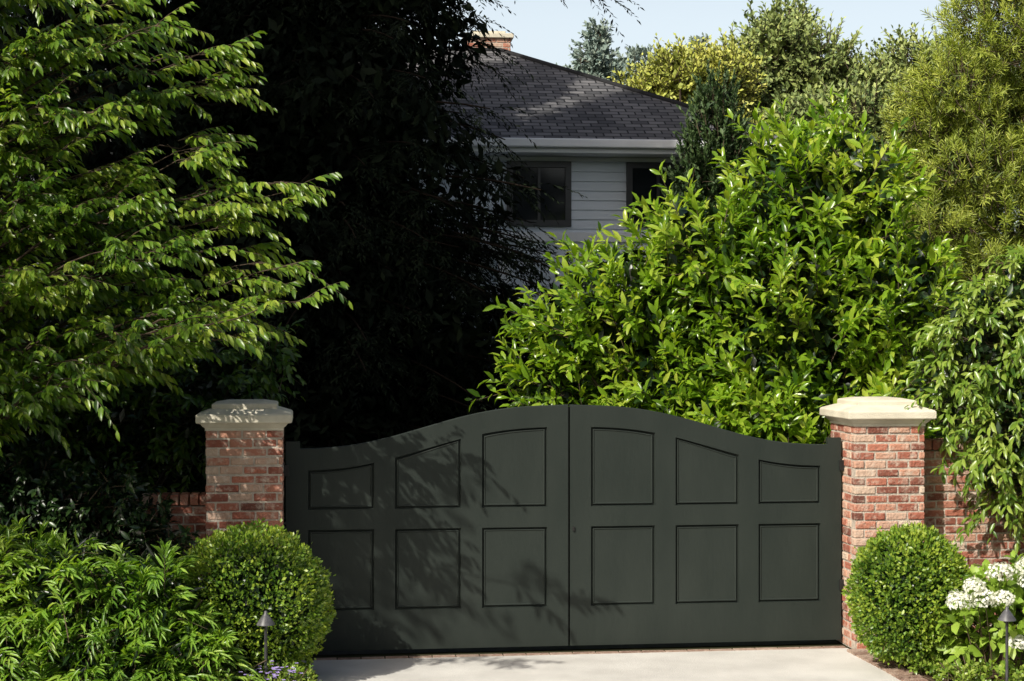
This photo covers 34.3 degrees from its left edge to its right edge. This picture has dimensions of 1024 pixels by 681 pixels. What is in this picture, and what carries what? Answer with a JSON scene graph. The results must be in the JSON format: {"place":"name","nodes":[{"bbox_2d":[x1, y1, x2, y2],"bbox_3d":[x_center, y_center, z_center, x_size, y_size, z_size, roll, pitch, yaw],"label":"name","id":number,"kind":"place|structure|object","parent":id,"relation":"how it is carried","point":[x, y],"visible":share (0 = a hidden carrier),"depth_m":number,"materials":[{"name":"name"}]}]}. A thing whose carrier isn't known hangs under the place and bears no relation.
{"place":"outdoors","nodes":[
{"label":"outdoors","id":0,"kind":"place"},
{"bbox_2d":[2,0,1018,239],"label":"sky","id":1,"kind":"structure","parent":0,"point":[544,30],"materials":[{"name":"blue"}]},
{"bbox_2d":[302,648,900,680],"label":"driveway","id":2,"kind":"structure","parent":0,"point":[834,664],"depth_m":14.21,"materials":[{"name":"concrete"}]},
{"bbox_2d":[238,391,1001,678],"bbox_3d":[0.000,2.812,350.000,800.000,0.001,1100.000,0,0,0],"label":"ground","id":3,"kind":"structure","parent":0,"point":[574,650],"depth_m":15.04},
{"bbox_2d":[1,504,205,584],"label":"mortar","id":4,"kind":"object","parent":3,"relation":"on","point":[189,514],"visible":0.11,"depth_m":14.54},
{"bbox_2d":[1,507,205,631],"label":"bricks","id":5,"kind":"object","parent":4,"relation":"attached to","point":[191,519],"visible":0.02,"depth_m":14.53,"materials":[{"name":"red brick"}]},
{"bbox_2d":[10,492,205,506],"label":"coping bricks","id":6,"kind":"object","parent":5,"relation":"on","point":[187,498],"visible":0.2,"depth_m":14.51,"materials":[{"name":"red brick"}]},
{"bbox_2d":[0,271,306,496],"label":"viburnum shrub","id":7,"kind":"object","parent":3,"relation":"on","point":[168,430],"visible":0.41,"depth_m":14.98,"materials":[{"name":"green plant"}]},
{"bbox_2d":[0,0,308,525],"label":"redwood tree","id":8,"kind":"object","parent":3,"relation":"on","point":[99,155],"visible":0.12,"depth_m":19.50,"materials":[{"name":"green plant"}]},
{"bbox_2d":[206,430,282,663],"bbox_3d":[-2.352,1.786,14.648,0.644,2.029,0.684,0,0,-7],"label":"mortar","id":9,"kind":"object","parent":3,"relation":"on","point":[254,475],"visible":0.14,"depth_m":14.31,"materials":[{"name":"beige concrete"}]},
{"bbox_2d":[195,399,292,430],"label":"pillar cap","id":10,"kind":"structure","parent":9,"relation":"on","point":[246,415],"depth_m":14.27,"materials":[{"name":"stone"}]},
{"bbox_2d":[205,430,283,663],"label":"bricks","id":11,"kind":"object","parent":9,"relation":"in","point":[240,479],"visible":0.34,"depth_m":14.30,"materials":[{"name":"red brick"}]},
{"bbox_2d":[37,0,463,526],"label":"redwood tree","id":12,"kind":"object","parent":3,"relation":"on","point":[212,131],"visible":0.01,"depth_m":20.84,"materials":[{"name":"green plant"}]},
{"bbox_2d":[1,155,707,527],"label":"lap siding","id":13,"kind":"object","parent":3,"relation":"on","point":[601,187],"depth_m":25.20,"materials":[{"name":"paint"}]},
{"bbox_2d":[110,152,682,241],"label":"trim","id":14,"kind":"structure","parent":13,"relation":"attached to","point":[576,236],"depth_m":25.13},
{"bbox_2d":[507,161,570,225],"bbox_3d":[0.409,-2.220,25.086,0.980,0.980,0.071,0,0,-6],"label":"window frame","id":15,"kind":"object","parent":13,"relation":"attached to","point":[566,165],"visible":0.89,"depth_m":25.08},
{"bbox_2d":[513,167,564,219],"bbox_3d":[0.407,-2.220,25.106,0.800,0.800,0.009,0,0,-6],"label":"window pane","id":16,"kind":"object","parent":15,"relation":"in","point":[554,176],"visible":0.79,"depth_m":25.11,"materials":[{"name":"black glass"}]},
{"bbox_2d":[406,146,767,158],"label":"fascia and soffit","id":17,"kind":"structure","parent":13,"relation":"on","point":[592,152],"depth_m":24.74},
{"bbox_2d":[32,50,777,140],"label":"roof","id":18,"kind":"structure","parent":17,"relation":"on","point":[563,104],"depth_m":26.05,"materials":[{"name":"grey"}]},
{"bbox_2d":[469,31,513,50],"bbox_3d":[-0.431,-4.595,29.065,0.860,1.590,0.700,0,0,-6],"label":"chimney","id":19,"kind":"object","parent":18,"relation":"on","point":[496,39],"visible":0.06,"depth_m":28.78,"materials":[{"name":"brick"}]},
{"bbox_2d":[443,47,793,135],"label":"hip caps","id":20,"kind":"object","parent":18,"relation":"attached to","point":[633,89],"visible":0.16,"depth_m":27.39,"materials":[{"name":"grey"}]},
{"bbox_2d":[132,136,806,151],"bbox_3d":[-3.417,-2.925,28.344,15.110,0.130,8.510,0,0,-6],"label":"gutter","id":21,"kind":"object","parent":17,"relation":"on","point":[595,143],"depth_m":24.55,"materials":[{"name":"white metal"}]},
{"bbox_2d":[626,162,682,226],"bbox_3d":[2.229,-2.220,25.277,0.980,0.980,0.070,0,0,-6],"label":"window frame","id":22,"kind":"object","parent":13,"relation":"attached to","point":[630,166],"visible":0.36,"depth_m":25.22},
{"bbox_2d":[633,168,680,220],"bbox_3d":[2.227,-2.220,25.297,0.800,0.800,0.009,0,0,-6],"label":"window pane","id":23,"kind":"object","parent":22,"relation":"in","point":[644,180],"visible":0.43,"depth_m":25.27,"materials":[{"name":"black glass"}]},
{"bbox_2d":[74,0,644,519],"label":"redwood tree","id":24,"kind":"object","parent":3,"relation":"on","point":[354,86],"visible":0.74,"depth_m":19.54,"materials":[{"name":"green leaf"},{"name":"bark"}]},
{"bbox_2d":[166,252,631,477],"bbox_3d":[-4.182,0.308,22.058,12.162,5.336,2.322,0,0,0],"label":"garden hedge","id":25,"kind":"object","parent":3,"relation":"on","point":[524,357],"visible":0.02,"depth_m":21.86,"materials":[{"name":"green plant"}]},
{"bbox_2d":[290,640,837,654],"bbox_3d":[0.013,2.804,19.375,6.026,0.001,9.250,0,0,0],"label":"driveway court","id":26,"kind":"object","parent":3,"relation":"on","point":[571,647],"visible":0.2,"depth_m":15.15,"materials":[{"name":"concrete"}]},
{"bbox_2d":[452,244,508,293],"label":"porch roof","id":27,"kind":"structure","parent":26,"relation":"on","point":[503,276],"depth_m":23.37,"materials":[{"name":"grey"}]},
{"bbox_2d":[556,17,644,84],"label":"distant pine tree","id":28,"kind":"object","parent":3,"relation":"on","point":[598,60],"visible":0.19,"depth_m":54.67,"materials":[{"name":"green plant"}]},
{"bbox_2d":[302,646,927,680],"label":"brick edging","id":29,"kind":"object","parent":3,"relation":"on","point":[897,672],"visible":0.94,"depth_m":14.72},
{"bbox_2d":[613,43,656,83],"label":"distant pine tree","id":30,"kind":"object","parent":3,"relation":"on","point":[632,54],"visible":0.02,"depth_m":57.67,"materials":[{"name":"green plant"}]},
{"bbox_2d":[607,31,771,123],"bbox_3d":[4.041,-2.164,38.033,4.166,9.960,3.256,0,0,0],"label":"maple tree","id":31,"kind":"object","parent":3,"relation":"on","point":[670,77],"visible":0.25,"depth_m":37.58,"materials":[{"name":"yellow plant"}]},
{"bbox_2d":[686,32,709,51],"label":"distant pine tree","id":32,"kind":"object","parent":3,"relation":"on","point":[697,37],"depth_m":59.79,"materials":[{"name":"green plant"}]},
{"bbox_2d":[658,58,768,345],"bbox_3d":[2.877,-0.567,23.197,1.704,6.753,1.546,0,0,0],"label":"cypress tree","id":33,"kind":"object","parent":3,"relation":"on","point":[697,155],"visible":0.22,"depth_m":22.96,"materials":[{"name":"green plant"}]},
{"bbox_2d":[465,86,987,443],"bbox_3d":[2.283,0.041,17.725,5.585,5.594,3.330,0,0,0],"label":"laurel shrub","id":34,"kind":"object","parent":3,"relation":"on","point":[762,285],"visible":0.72,"depth_m":17.15,"materials":[{"name":"green plant"}]},
{"bbox_2d":[711,0,913,334],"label":"oak tree","id":35,"kind":"object","parent":3,"relation":"on","point":[790,47],"visible":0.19,"depth_m":39.31,"materials":[{"name":"green plant"}]},
{"bbox_2d":[757,69,978,312],"bbox_3d":[6.718,-1.108,30.997,4.600,7.858,3.234,0,0,0],"label":"oak tree","id":36,"kind":"object","parent":3,"relation":"on","point":[860,103],"visible":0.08,"depth_m":30.54,"materials":[{"name":"green plant"}]},
{"bbox_2d":[831,424,923,649],"bbox_3d":[3.376,1.786,15.352,0.644,2.029,0.684,0,0,-7],"label":"mortar","id":37,"kind":"object","parent":3,"relation":"on","point":[853,556],"visible":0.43,"depth_m":15.02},
{"bbox_2d":[283,404,860,650],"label":"driveway gate","id":38,"kind":"structure","parent":37,"relation":"attached to","point":[552,525],"depth_m":14.97,"materials":[{"name":"paint"}]},
{"bbox_2d":[831,423,924,648],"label":"bricks","id":39,"kind":"object","parent":37,"relation":"in","point":[871,490],"visible":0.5,"depth_m":15.02,"materials":[{"name":"red brick"}]},
{"bbox_2d":[820,396,935,426],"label":"pillar cap","id":40,"kind":"structure","parent":37,"relation":"on","point":[885,411],"depth_m":15.00,"materials":[{"name":"stone"}]},
{"bbox_2d":[787,296,1009,384],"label":"distant trees","id":41,"kind":"object","parent":3,"relation":"on","point":[969,356],"depth_m":93.62,"materials":[{"name":"green plant"}]},
{"bbox_2d":[841,521,975,667],"bbox_3d":[3.390,2.176,14.146,1.141,1.265,1.162,0,0,0],"label":"boxwood ball","id":42,"kind":"object","parent":3,"relation":"on","point":[896,598],"visible":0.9,"depth_m":13.87,"materials":[{"name":"green plant"}]},
{"bbox_2d":[864,22,1021,363],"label":"oak tree","id":43,"kind":"object","parent":3,"relation":"on","point":[901,47],"visible":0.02,"depth_m":42.49,"materials":[{"name":"green plant"}]},
{"bbox_2d":[871,0,1023,433],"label":"pine tree","id":44,"kind":"object","parent":3,"relation":"on","point":[988,174],"visible":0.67,"depth_m":19.75,"materials":[{"name":"green plant"}]},
{"bbox_2d":[883,242,1023,556],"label":"climbing shrub","id":45,"kind":"object","parent":3,"relation":"on","point":[990,407],"visible":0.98,"depth_m":15.04,"materials":[{"name":"green plant"}]},
{"bbox_2d":[917,655,1019,680],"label":"planting bed","id":46,"kind":"object","parent":3,"relation":"on","point":[987,660],"visible":0.09,"depth_m":13.88,"materials":[{"name":"soil"}]},
{"bbox_2d":[907,644,1023,680],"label":"groundcover plant","id":47,"kind":"object","parent":46,"relation":"on","point":[937,670],"visible":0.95,"depth_m":13.46,"materials":[{"name":"green plant"}]},
{"bbox_2d":[935,550,1023,676],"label":"hydrangea shrub","id":48,"kind":"object","parent":46,"relation":"on","point":[982,599],"visible":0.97,"depth_m":13.58,"materials":[{"name":"green plant"}]},
{"bbox_2d":[997,606,1016,680],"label":"path light","id":49,"kind":"object","parent":46,"relation":"on","point":[1007,616],"visible":1,"depth_m":13.19,"materials":[{"name":"grey metal"}]},
{"bbox_2d":[924,450,1023,625],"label":"mortar","id":50,"kind":"object","parent":3,"relation":"on","point":[965,516],"depth_m":15.40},
{"bbox_2d":[924,451,1023,631],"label":"bricks","id":51,"kind":"object","parent":50,"relation":"on","point":[952,521],"visible":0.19,"depth_m":15.39,"materials":[{"name":"red brick"}]},
{"bbox_2d":[924,438,1019,449],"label":"coping bricks","id":52,"kind":"object","parent":51,"relation":"on","point":[933,443],"visible":0.22,"depth_m":15.34,"materials":[{"name":"red brick"}]},
{"bbox_3d":[-3.600,2.767,13.000,4.000,0.082,3.100,0,0,0],"label":"planting bed","id":53,"kind":"object","parent":3,"relation":"on","visible":0},
{"bbox_2d":[0,432,199,604],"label":"camellia shrub","id":54,"kind":"object","parent":53,"relation":"on","point":[80,514],"visible":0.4,"depth_m":13.98,"materials":[{"name":"green plant"}]},
{"bbox_2d":[0,515,266,680],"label":"nandina shrub","id":55,"kind":"object","parent":53,"relation":"on","point":[85,625],"visible":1,"depth_m":12.62,"materials":[{"name":"green plant"}]},
{"bbox_2d":[0,0,352,458],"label":"dogwood tree","id":56,"kind":"object","parent":53,"relation":"on","point":[83,355],"visible":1,"depth_m":13.44,"materials":[{"name":"green plant"}]},
{"bbox_2d":[179,656,321,680],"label":"flowering groundcover","id":57,"kind":"object","parent":53,"relation":"on","point":[291,673],"visible":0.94,"depth_m":12.91,"materials":[{"name":"green plant"}]},
{"bbox_2d":[173,517,336,680],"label":"boxwood ball","id":58,"kind":"object","parent":53,"relation":"on","point":[246,584],"visible":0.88,"depth_m":13.31,"materials":[{"name":"green plant"}]},
{"bbox_2d":[256,611,274,680],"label":"path light","id":59,"kind":"object","parent":53,"relation":"on","point":[265,620],"visible":1,"depth_m":12.92,"materials":[{"name":"grey metal"}]}
]}

